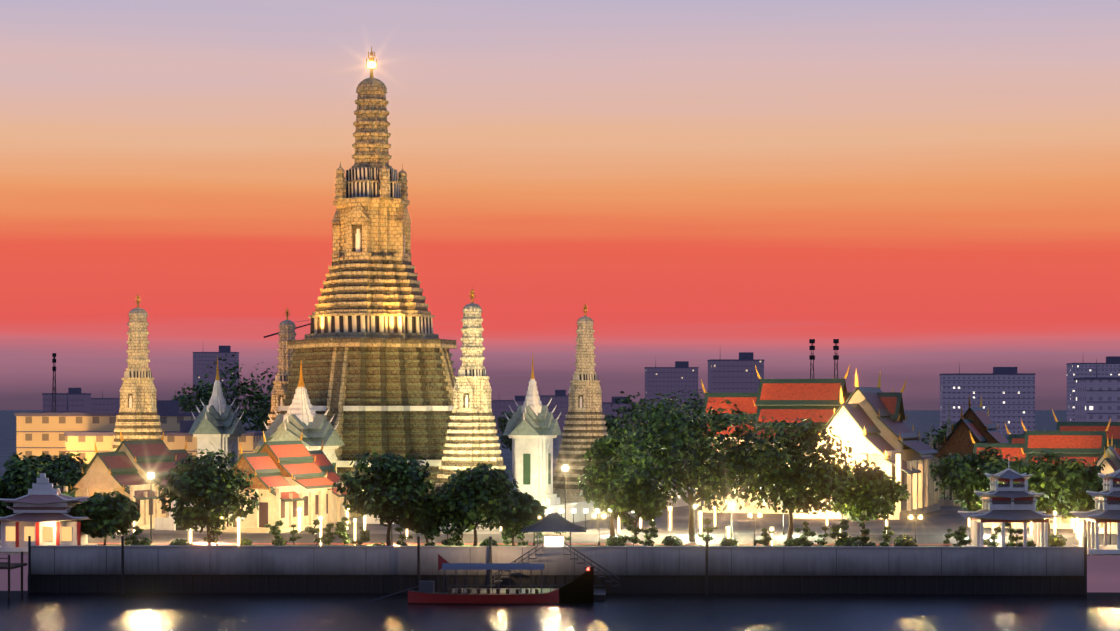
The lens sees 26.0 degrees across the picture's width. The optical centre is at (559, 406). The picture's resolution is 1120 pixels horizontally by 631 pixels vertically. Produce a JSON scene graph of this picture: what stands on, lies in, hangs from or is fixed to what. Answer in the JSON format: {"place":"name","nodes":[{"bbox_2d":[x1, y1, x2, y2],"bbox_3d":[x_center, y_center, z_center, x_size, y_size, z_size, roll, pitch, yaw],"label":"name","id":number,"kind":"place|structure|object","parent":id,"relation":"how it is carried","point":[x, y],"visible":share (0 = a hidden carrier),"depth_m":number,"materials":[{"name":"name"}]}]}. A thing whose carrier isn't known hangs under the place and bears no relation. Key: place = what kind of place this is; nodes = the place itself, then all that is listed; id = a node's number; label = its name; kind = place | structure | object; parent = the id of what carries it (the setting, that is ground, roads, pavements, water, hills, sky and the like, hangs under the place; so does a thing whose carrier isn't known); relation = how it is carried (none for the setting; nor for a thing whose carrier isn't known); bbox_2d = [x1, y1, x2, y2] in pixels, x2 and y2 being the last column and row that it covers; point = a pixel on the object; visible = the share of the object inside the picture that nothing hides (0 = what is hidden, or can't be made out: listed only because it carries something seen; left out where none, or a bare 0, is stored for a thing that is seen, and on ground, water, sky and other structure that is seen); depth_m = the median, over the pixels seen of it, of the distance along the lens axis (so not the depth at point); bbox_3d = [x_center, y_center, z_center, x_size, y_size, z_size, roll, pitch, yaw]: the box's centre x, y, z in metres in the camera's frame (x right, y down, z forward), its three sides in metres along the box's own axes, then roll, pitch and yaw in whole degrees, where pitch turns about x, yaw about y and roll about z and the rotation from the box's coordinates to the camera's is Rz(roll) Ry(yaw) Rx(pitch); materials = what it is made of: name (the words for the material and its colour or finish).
{"place":"outdoors","nodes":[
{"label":"outdoors","id":0,"kind":"place"},
{"bbox_2d":[91,390,119,412],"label":"building","id":1,"kind":"structure","parent":0,"point":[102,404],"depth_m":1705.70,"materials":[{"name":"grey concrete"}]},
{"bbox_2d":[192,346,238,415],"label":"building","id":2,"kind":"structure","parent":0,"point":[202,361],"depth_m":2205.73,"materials":[{"name":"grey"}]},
{"bbox_2d":[491,396,524,430],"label":"building","id":3,"kind":"structure","parent":0,"point":[498,407],"depth_m":1699.68,"materials":[{"name":"grey concrete"}]},
{"bbox_2d":[98,544,960,546],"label":"garden lawn","id":4,"kind":"structure","parent":0,"point":[479,545],"depth_m":297.42,"materials":[{"name":"green plant"}]},
{"bbox_2d":[170,538,192,545],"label":"bush","id":5,"kind":"object","parent":4,"relation":"on","point":[179,542],"visible":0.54,"depth_m":284.20,"materials":[{"name":"green plant"}]},
{"bbox_2d":[154,449,262,545],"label":"tree","id":6,"kind":"object","parent":4,"relation":"on","point":[211,484],"visible":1,"depth_m":291.29,"materials":[{"name":"green plant"}]},
{"bbox_2d":[432,463,518,545],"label":"tree","id":7,"kind":"object","parent":4,"relation":"on","point":[463,498],"visible":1,"depth_m":284.22,"materials":[{"name":"green plant"}]},
{"bbox_2d":[483,488,546,545],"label":"tree","id":8,"kind":"object","parent":4,"relation":"on","point":[529,510],"visible":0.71,"depth_m":290.80,"materials":[{"name":"green plant"}]},
{"bbox_2d":[605,534,626,545],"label":"bush","id":9,"kind":"object","parent":4,"relation":"on","point":[613,541],"visible":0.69,"depth_m":292.11,"materials":[{"name":"green plant"}]},
{"bbox_2d":[661,535,682,545],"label":"bush","id":10,"kind":"object","parent":4,"relation":"on","point":[671,542],"visible":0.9,"depth_m":292.83,"materials":[{"name":"green plant"}]},
{"bbox_2d":[720,537,737,545],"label":"bush","id":11,"kind":"object","parent":4,"relation":"on","point":[729,542],"visible":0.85,"depth_m":292.91,"materials":[{"name":"green plant"}]},
{"bbox_2d":[839,539,861,545],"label":"bush","id":12,"kind":"object","parent":4,"relation":"on","point":[852,543],"visible":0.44,"depth_m":282.29,"materials":[{"name":"green plant"}]},
{"bbox_2d":[539,390,568,432],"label":"building","id":13,"kind":"structure","parent":0,"point":[560,400],"depth_m":1498.88,"materials":[{"name":"grey concrete"}]},
{"bbox_2d":[0,591,1119,630],"bbox_3d":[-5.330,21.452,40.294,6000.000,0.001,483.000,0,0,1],"label":"river water","id":14,"kind":"structure","parent":0,"point":[79,611],"depth_m":251.82,"materials":[{"name":"black liquid"}]},
{"bbox_2d":[0,552,26,597],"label":"jetty","id":15,"kind":"object","parent":14,"relation":"in","point":[8,565],"visible":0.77,"depth_m":275.23,"materials":[{"name":"brown wood"}]},
{"bbox_2d":[368,554,593,603],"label":"longtail boat","id":16,"kind":"object","parent":14,"relation":"on","point":[579,589],"visible":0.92,"depth_m":264.17,"materials":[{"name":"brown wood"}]},
{"bbox_2d":[31,545,1083,593],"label":"flood wall","id":17,"kind":"structure","parent":14,"relation":"in","point":[638,569],"depth_m":278.80,"materials":[{"name":"black concrete"}]},
{"bbox_2d":[28,512,1086,600],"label":"pier","id":18,"kind":"structure","parent":14,"relation":"in","point":[554,522],"depth_m":277.72,"materials":[{"name":"grey metal"}]},
{"bbox_2d":[0,410,1119,555],"bbox_3d":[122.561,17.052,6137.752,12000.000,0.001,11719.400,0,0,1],"label":"ground","id":19,"kind":"structure","parent":0,"point":[942,520],"depth_m":357.58,"materials":[{"name":"grey concrete"}]},
{"bbox_2d":[0,456,60,524],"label":"tree","id":20,"kind":"object","parent":19,"relation":"on","point":[19,478],"visible":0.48,"depth_m":291.65,"materials":[{"name":"green plant"}]},
{"bbox_2d":[3,451,86,486],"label":"tree","id":21,"kind":"object","parent":19,"relation":"on","point":[56,464],"visible":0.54,"depth_m":489.47,"materials":[{"name":"green plant"}]},
{"bbox_2d":[0,473,97,551],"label":"pavilion","id":22,"kind":"structure","parent":19,"relation":"on","point":[41,510],"depth_m":286.63,"materials":[{"name":"white paint"}]},
{"bbox_2d":[52,353,55,411],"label":"mast","id":23,"kind":"object","parent":19,"relation":"on","point":[53,362],"visible":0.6,"depth_m":1505.07,"materials":[{"name":"black metal"}]},
{"bbox_2d":[42,385,90,412],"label":"building","id":24,"kind":"structure","parent":19,"relation":"on","point":[78,401],"depth_m":1505.70,"materials":[{"name":"grey concrete"}]},
{"bbox_2d":[53,461,87,491],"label":"tree","id":25,"kind":"object","parent":19,"relation":"on","point":[72,476],"visible":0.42,"depth_m":448.65,"materials":[{"name":"green plant"}]},
{"bbox_2d":[68,490,140,544],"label":"tree","id":26,"kind":"object","parent":19,"relation":"on","point":[108,514],"visible":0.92,"depth_m":288.54,"materials":[{"name":"green plant"}]},
{"bbox_2d":[15,392,198,459],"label":"building","id":27,"kind":"structure","parent":19,"relation":"on","point":[38,434],"depth_m":562.33,"materials":[{"name":"grey"}]},
{"bbox_2d":[64,430,204,530],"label":"hall","id":28,"kind":"structure","parent":19,"relation":"on","point":[125,467],"depth_m":339.07,"materials":[{"name":"beige paint"}]},
{"bbox_2d":[110,308,161,451],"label":"prang","id":29,"kind":"structure","parent":19,"relation":"on","point":[137,417],"depth_m":380.03,"materials":[{"name":"stone"}]},
{"bbox_2d":[64,413,265,463],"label":"building","id":30,"kind":"structure","parent":19,"relation":"on","point":[83,443],"depth_m":541.10,"materials":[{"name":"grey"}]},
{"bbox_2d":[155,501,206,530],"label":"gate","id":31,"kind":"structure","parent":19,"relation":"on","point":[164,524],"depth_m":334.99,"materials":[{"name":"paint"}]},
{"bbox_2d":[172,381,233,412],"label":"tree","id":32,"kind":"object","parent":19,"relation":"on","point":[183,398],"visible":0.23,"depth_m":759.63,"materials":[{"name":"green plant"}]},
{"bbox_2d":[188,355,245,471],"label":"mondop","id":33,"kind":"structure","parent":19,"relation":"on","point":[216,425],"depth_m":406.05,"materials":[{"name":"paint"}]},
{"bbox_2d":[174,353,276,430],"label":"tree","id":34,"kind":"object","parent":19,"relation":"on","point":[235,393],"visible":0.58,"depth_m":710.05,"materials":[{"name":"green plant"}]},
{"bbox_2d":[249,383,273,430],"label":"tree","id":35,"kind":"object","parent":19,"relation":"on","point":[259,419],"visible":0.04,"depth_m":757.93,"materials":[{"name":"green plant"}]},
{"bbox_2d":[266,320,295,428],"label":"prang","id":36,"kind":"structure","parent":19,"relation":"on","point":[285,334],"depth_m":433.47,"materials":[{"name":"stone"}]},
{"bbox_2d":[211,429,358,532],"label":"hall","id":37,"kind":"structure","parent":19,"relation":"on","point":[290,479],"depth_m":334.60,"materials":[{"name":"white paint"}]},
{"bbox_2d":[257,360,345,516],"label":"mondop","id":38,"kind":"structure","parent":19,"relation":"on","point":[296,419],"depth_m":370.64,"materials":[{"name":"paint"}]},
{"bbox_2d":[252,78,456,516],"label":"prang","id":39,"kind":"structure","parent":19,"relation":"on","point":[371,352],"depth_m":392.26,"materials":[{"name":"stone"}]},
{"bbox_2d":[366,46,376,77],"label":"spire finial","id":40,"kind":"object","parent":39,"relation":"on","point":[371,59],"visible":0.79,"depth_m":399.13,"materials":[{"name":"gold metal"}]},
{"bbox_2d":[332,449,437,545],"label":"tree","id":41,"kind":"object","parent":19,"relation":"on","point":[400,485],"visible":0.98,"depth_m":284.40,"materials":[{"name":"green plant"}]},
{"bbox_2d":[399,493,446,543],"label":"tree","id":42,"kind":"object","parent":19,"relation":"on","point":[425,521],"visible":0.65,"depth_m":287.71,"materials":[{"name":"green plant"}]},
{"bbox_2d":[435,303,509,504],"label":"prang","id":43,"kind":"structure","parent":19,"relation":"on","point":[472,438],"depth_m":362.30,"materials":[{"name":"stone"}]},
{"bbox_2d":[494,411,553,450],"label":"tree","id":44,"kind":"object","parent":19,"relation":"on","point":[503,420],"visible":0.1,"depth_m":757.96,"materials":[{"name":"green plant"}]},
{"bbox_2d":[363,487,695,525],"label":"court wall","id":45,"kind":"structure","parent":19,"relation":"on","point":[579,508],"depth_m":360.40,"materials":[{"name":"paint"}]},
{"bbox_2d":[503,353,561,505],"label":"mondop","id":46,"kind":"structure","parent":19,"relation":"on","point":[532,430],"depth_m":388.19,"materials":[{"name":"paint"}]},
{"bbox_2d":[489,509,633,529],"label":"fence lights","id":47,"kind":"object","parent":19,"relation":"on","point":[573,511],"visible":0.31,"depth_m":336.92,"materials":[{"name":"white"}]},
{"bbox_2d":[553,316,607,503],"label":"prang","id":48,"kind":"structure","parent":19,"relation":"on","point":[584,427],"depth_m":415.29,"materials":[{"name":"stone"}]},
{"bbox_2d":[119,512,1099,545],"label":"lamps","id":49,"kind":"object","parent":19,"relation":"on","point":[771,529],"visible":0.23,"depth_m":300.77,"materials":[{"name":"white glass"}]},
{"bbox_2d":[604,414,644,444],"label":"tree","id":50,"kind":"object","parent":19,"relation":"on","point":[609,424],"visible":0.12,"depth_m":664.70,"materials":[{"name":"green plant"}]},
{"bbox_2d":[605,391,687,451],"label":"tree","id":51,"kind":"object","parent":19,"relation":"on","point":[633,405],"visible":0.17,"depth_m":708.69,"materials":[{"name":"green plant"}]},
{"bbox_2d":[663,388,709,458],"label":"tree","id":52,"kind":"object","parent":19,"relation":"on","point":[696,407],"visible":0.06,"depth_m":754.92,"materials":[{"name":"green plant"}]},
{"bbox_2d":[696,364,907,513],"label":"temple hall","id":53,"kind":"structure","parent":19,"relation":"on","point":[779,400],"depth_m":391.54,"materials":[{"name":"orange tile"}]},
{"bbox_2d":[809,339,814,378],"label":"mast","id":54,"kind":"object","parent":19,"relation":"on","point":[811,348],"visible":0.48,"depth_m":1395.66,"materials":[{"name":"black metal"}]},
{"bbox_2d":[833,339,838,378],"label":"mast","id":55,"kind":"object","parent":19,"relation":"on","point":[836,356],"visible":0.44,"depth_m":1395.37,"materials":[{"name":"black metal"}]},
{"bbox_2d":[786,371,943,519],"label":"temple hall","id":56,"kind":"structure","parent":19,"relation":"on","point":[900,451],"depth_m":374.59,"materials":[{"name":"white paint"}]},
{"bbox_2d":[921,420,957,448],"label":"tree","id":57,"kind":"object","parent":19,"relation":"on","point":[939,437],"visible":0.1,"depth_m":662.43,"materials":[{"name":"green plant"}]},
{"bbox_2d":[930,394,1008,505],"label":"hall","id":58,"kind":"structure","parent":19,"relation":"on","point":[978,424],"depth_m":416.95,"materials":[{"name":"orange tile"}]},
{"bbox_2d":[1013,449,1074,535],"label":"tree","id":59,"kind":"object","parent":19,"relation":"on","point":[1046,478],"visible":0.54,"depth_m":315.92,"materials":[{"name":"green plant"}]},
{"bbox_2d":[970,418,1119,528],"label":"hall","id":60,"kind":"structure","parent":19,"relation":"on","point":[1088,446],"depth_m":343.21,"materials":[{"name":"orange tile"}]},
{"bbox_2d":[1054,458,1116,536],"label":"tree","id":61,"kind":"object","parent":19,"relation":"on","point":[1080,481],"visible":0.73,"depth_m":312.30,"materials":[{"name":"green plant"}]},
{"bbox_2d":[1070,436,1119,533],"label":"gate hall","id":62,"kind":"structure","parent":19,"relation":"on","point":[1109,458],"depth_m":327.64,"materials":[{"name":"white paint"}]},
{"bbox_2d":[1070,469,1119,553],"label":"pavilion","id":63,"kind":"structure","parent":19,"relation":"on","point":[1107,505],"depth_m":284.03,"materials":[{"name":"white paint"}]},
{"bbox_2d":[0,0,1119,591],"label":"sky","id":64,"kind":"structure","parent":0,"point":[929,189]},
{"bbox_2d":[88,534,1040,545],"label":"garden paving","id":65,"kind":"structure","parent":0,"point":[529,538],"depth_m":314.07,"materials":[{"name":"beige stone"}]},
{"bbox_2d":[124,525,143,545],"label":"topiary","id":66,"kind":"object","parent":65,"relation":"on","point":[135,541],"visible":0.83,"depth_m":286.73,"materials":[{"name":"green plant"}]},
{"bbox_2d":[147,473,154,539],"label":"lamp post","id":67,"kind":"object","parent":65,"relation":"on","point":[150,475],"visible":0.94,"depth_m":311.53,"materials":[{"name":"black metal"}]},
{"bbox_2d":[203,522,222,545],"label":"topiary","id":68,"kind":"object","parent":65,"relation":"on","point":[213,532],"visible":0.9,"depth_m":291.88,"materials":[{"name":"green plant"}]},
{"bbox_2d":[264,520,286,542],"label":"topiary","id":69,"kind":"object","parent":65,"relation":"on","point":[275,531],"visible":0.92,"depth_m":296.61,"materials":[{"name":"green plant"}]},
{"bbox_2d":[289,524,301,544],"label":"topiary","id":70,"kind":"object","parent":65,"relation":"on","point":[293,538],"visible":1,"depth_m":299.24,"materials":[{"name":"green plant"}]},
{"bbox_2d":[318,523,339,544],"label":"topiary","id":71,"kind":"object","parent":65,"relation":"on","point":[329,534],"visible":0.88,"depth_m":297.59,"materials":[{"name":"green plant"}]},
{"bbox_2d":[335,516,351,544],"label":"topiary","id":72,"kind":"object","parent":65,"relation":"on","point":[342,528],"visible":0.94,"depth_m":297.59,"materials":[{"name":"green plant"}]},
{"bbox_2d":[351,526,369,545],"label":"topiary","id":73,"kind":"object","parent":65,"relation":"on","point":[364,537],"visible":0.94,"depth_m":286.29,"materials":[{"name":"green plant"}]},
{"bbox_2d":[394,527,412,545],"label":"topiary","id":74,"kind":"object","parent":65,"relation":"on","point":[402,536],"visible":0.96,"depth_m":285.00,"materials":[{"name":"green plant"}]},
{"bbox_2d":[440,518,459,545],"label":"topiary","id":75,"kind":"object","parent":65,"relation":"on","point":[448,541],"visible":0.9,"depth_m":285.18,"materials":[{"name":"green plant"}]},
{"bbox_2d":[577,430,645,537],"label":"tree","id":76,"kind":"object","parent":65,"relation":"on","point":[595,488],"visible":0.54,"depth_m":313.91,"materials":[{"name":"green plant"}]},
{"bbox_2d":[620,518,643,545],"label":"topiary","id":77,"kind":"object","parent":65,"relation":"on","point":[635,538],"visible":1,"depth_m":291.96,"materials":[{"name":"green plant"}]},
{"bbox_2d":[637,521,657,545],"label":"topiary","id":78,"kind":"object","parent":65,"relation":"on","point":[652,531],"visible":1,"depth_m":290.77,"materials":[{"name":"green plant"}]},
{"bbox_2d":[604,393,789,541],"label":"tree","id":79,"kind":"object","parent":65,"relation":"on","point":[685,441],"visible":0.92,"depth_m":303.68,"materials":[{"name":"green plant"}]},
{"bbox_2d":[698,518,718,545],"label":"topiary","id":80,"kind":"object","parent":65,"relation":"on","point":[708,529],"visible":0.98,"depth_m":297.07,"materials":[{"name":"green plant"}]},
{"bbox_2d":[717,413,855,539],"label":"tree","id":81,"kind":"object","parent":65,"relation":"on","point":[818,478],"visible":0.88,"depth_m":307.40,"materials":[{"name":"green plant"}]},
{"bbox_2d":[794,521,815,545],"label":"topiary","id":82,"kind":"object","parent":65,"relation":"on","point":[802,538],"visible":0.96,"depth_m":290.61,"materials":[{"name":"green plant"}]},
{"bbox_2d":[815,526,828,545],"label":"topiary","id":83,"kind":"object","parent":65,"relation":"on","point":[821,541],"visible":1,"depth_m":291.35,"materials":[{"name":"green plant"}]},
{"bbox_2d":[829,519,855,545],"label":"topiary","id":84,"kind":"object","parent":65,"relation":"on","point":[835,532],"visible":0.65,"depth_m":283.42,"materials":[{"name":"green plant"}]},
{"bbox_2d":[855,523,875,545],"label":"topiary","id":85,"kind":"object","parent":65,"relation":"on","point":[864,539],"visible":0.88,"depth_m":285.94,"materials":[{"name":"green plant"}]},
{"bbox_2d":[826,459,910,536],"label":"tree","id":86,"kind":"object","parent":65,"relation":"on","point":[868,495],"visible":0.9,"depth_m":312.43,"materials":[{"name":"green plant"}]},
{"bbox_2d":[879,526,894,545],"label":"topiary","id":87,"kind":"object","parent":65,"relation":"on","point":[886,536],"visible":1,"depth_m":293.15,"materials":[{"name":"green plant"}]},
{"bbox_2d":[893,534,916,545],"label":"bush","id":88,"kind":"object","parent":65,"relation":"on","point":[905,540],"visible":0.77,"depth_m":290.10,"materials":[{"name":"green plant"}]},
{"bbox_2d":[929,446,1027,510],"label":"tree","id":89,"kind":"object","parent":65,"relation":"on","point":[962,480],"visible":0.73,"depth_m":313.57,"materials":[{"name":"green plant"}]},
{"bbox_2d":[986,527,1001,546],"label":"topiary","id":90,"kind":"object","parent":65,"relation":"on","point":[993,537],"visible":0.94,"depth_m":285.55,"materials":[{"name":"green plant"}]},
{"bbox_2d":[958,459,1061,546],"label":"pavilion","id":91,"kind":"structure","parent":65,"relation":"on","point":[1010,502],"depth_m":283.92,"materials":[{"name":"white paint"}]},
{"bbox_2d":[1001,522,1022,546],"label":"topiary","id":92,"kind":"object","parent":65,"relation":"on","point":[1012,538],"visible":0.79,"depth_m":283.76,"materials":[{"name":"green plant"}]},
{"bbox_2d":[1044,533,1066,546],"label":"bush","id":93,"kind":"object","parent":65,"relation":"on","point":[1055,540],"visible":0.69,"depth_m":292.03,"materials":[{"name":"green plant"}]},
{"bbox_2d":[88,543,1040,544],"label":"garden path","id":94,"kind":"structure","parent":0,"point":[505,544],"depth_m":300.32,"materials":[{"name":"beige stone"}]},
{"bbox_2d":[305,519,326,545],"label":"topiary","id":95,"kind":"object","parent":94,"relation":"on","point":[313,531],"visible":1,"depth_m":290.31,"materials":[{"name":"green plant"}]},
{"bbox_2d":[450,529,464,545],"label":"topiary","id":96,"kind":"object","parent":94,"relation":"on","point":[457,536],"visible":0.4,"depth_m":289.34,"materials":[{"name":"green plant"}]},
{"bbox_2d":[604,471,668,543],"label":"tree","id":97,"kind":"object","parent":94,"relation":"on","point":[624,495],"visible":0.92,"depth_m":299.88,"materials":[{"name":"green plant"}]},
{"bbox_2d":[754,528,773,545],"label":"topiary","id":98,"kind":"object","parent":94,"relation":"on","point":[767,539],"visible":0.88,"depth_m":287.13,"materials":[{"name":"green plant"}]},
{"bbox_2d":[953,526,971,546],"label":"topiary","id":99,"kind":"object","parent":94,"relation":"on","point":[962,534],"visible":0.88,"depth_m":286.46,"materials":[{"name":"green plant"}]},
{"bbox_2d":[602,397,640,433],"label":"building","id":100,"kind":"structure","parent":0,"point":[607,408],"depth_m":1298.34,"materials":[{"name":"grey concrete"}]},
{"bbox_2d":[644,361,698,421],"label":"building","id":101,"kind":"structure","parent":0,"point":[681,376],"depth_m":1997.18,"materials":[{"name":"grey"}]},
{"bbox_2d":[707,352,764,392],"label":"building","id":102,"kind":"structure","parent":0,"point":[739,375],"depth_m":1596.68,"materials":[{"name":"grey"}]},
{"bbox_2d":[939,366,1035,434],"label":"building","id":103,"kind":"structure","parent":0,"point":[1008,396],"depth_m":1493.13,"materials":[{"name":"grey concrete"}]},
{"bbox_2d":[1005,408,1119,443],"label":"hall","id":104,"kind":"structure","parent":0,"point":[1113,431],"depth_m":373.60,"materials":[{"name":"orange tile"}]},
{"bbox_2d":[1066,356,1119,421],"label":"building","id":105,"kind":"structure","parent":0,"point":[1110,367],"depth_m":1791.42,"materials":[{"name":"grey"}]},
{"bbox_2d":[1074,359,1119,421],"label":"building","id":106,"kind":"structure","parent":0,"point":[1097,399],"depth_m":794.76,"materials":[{"name":"grey"}]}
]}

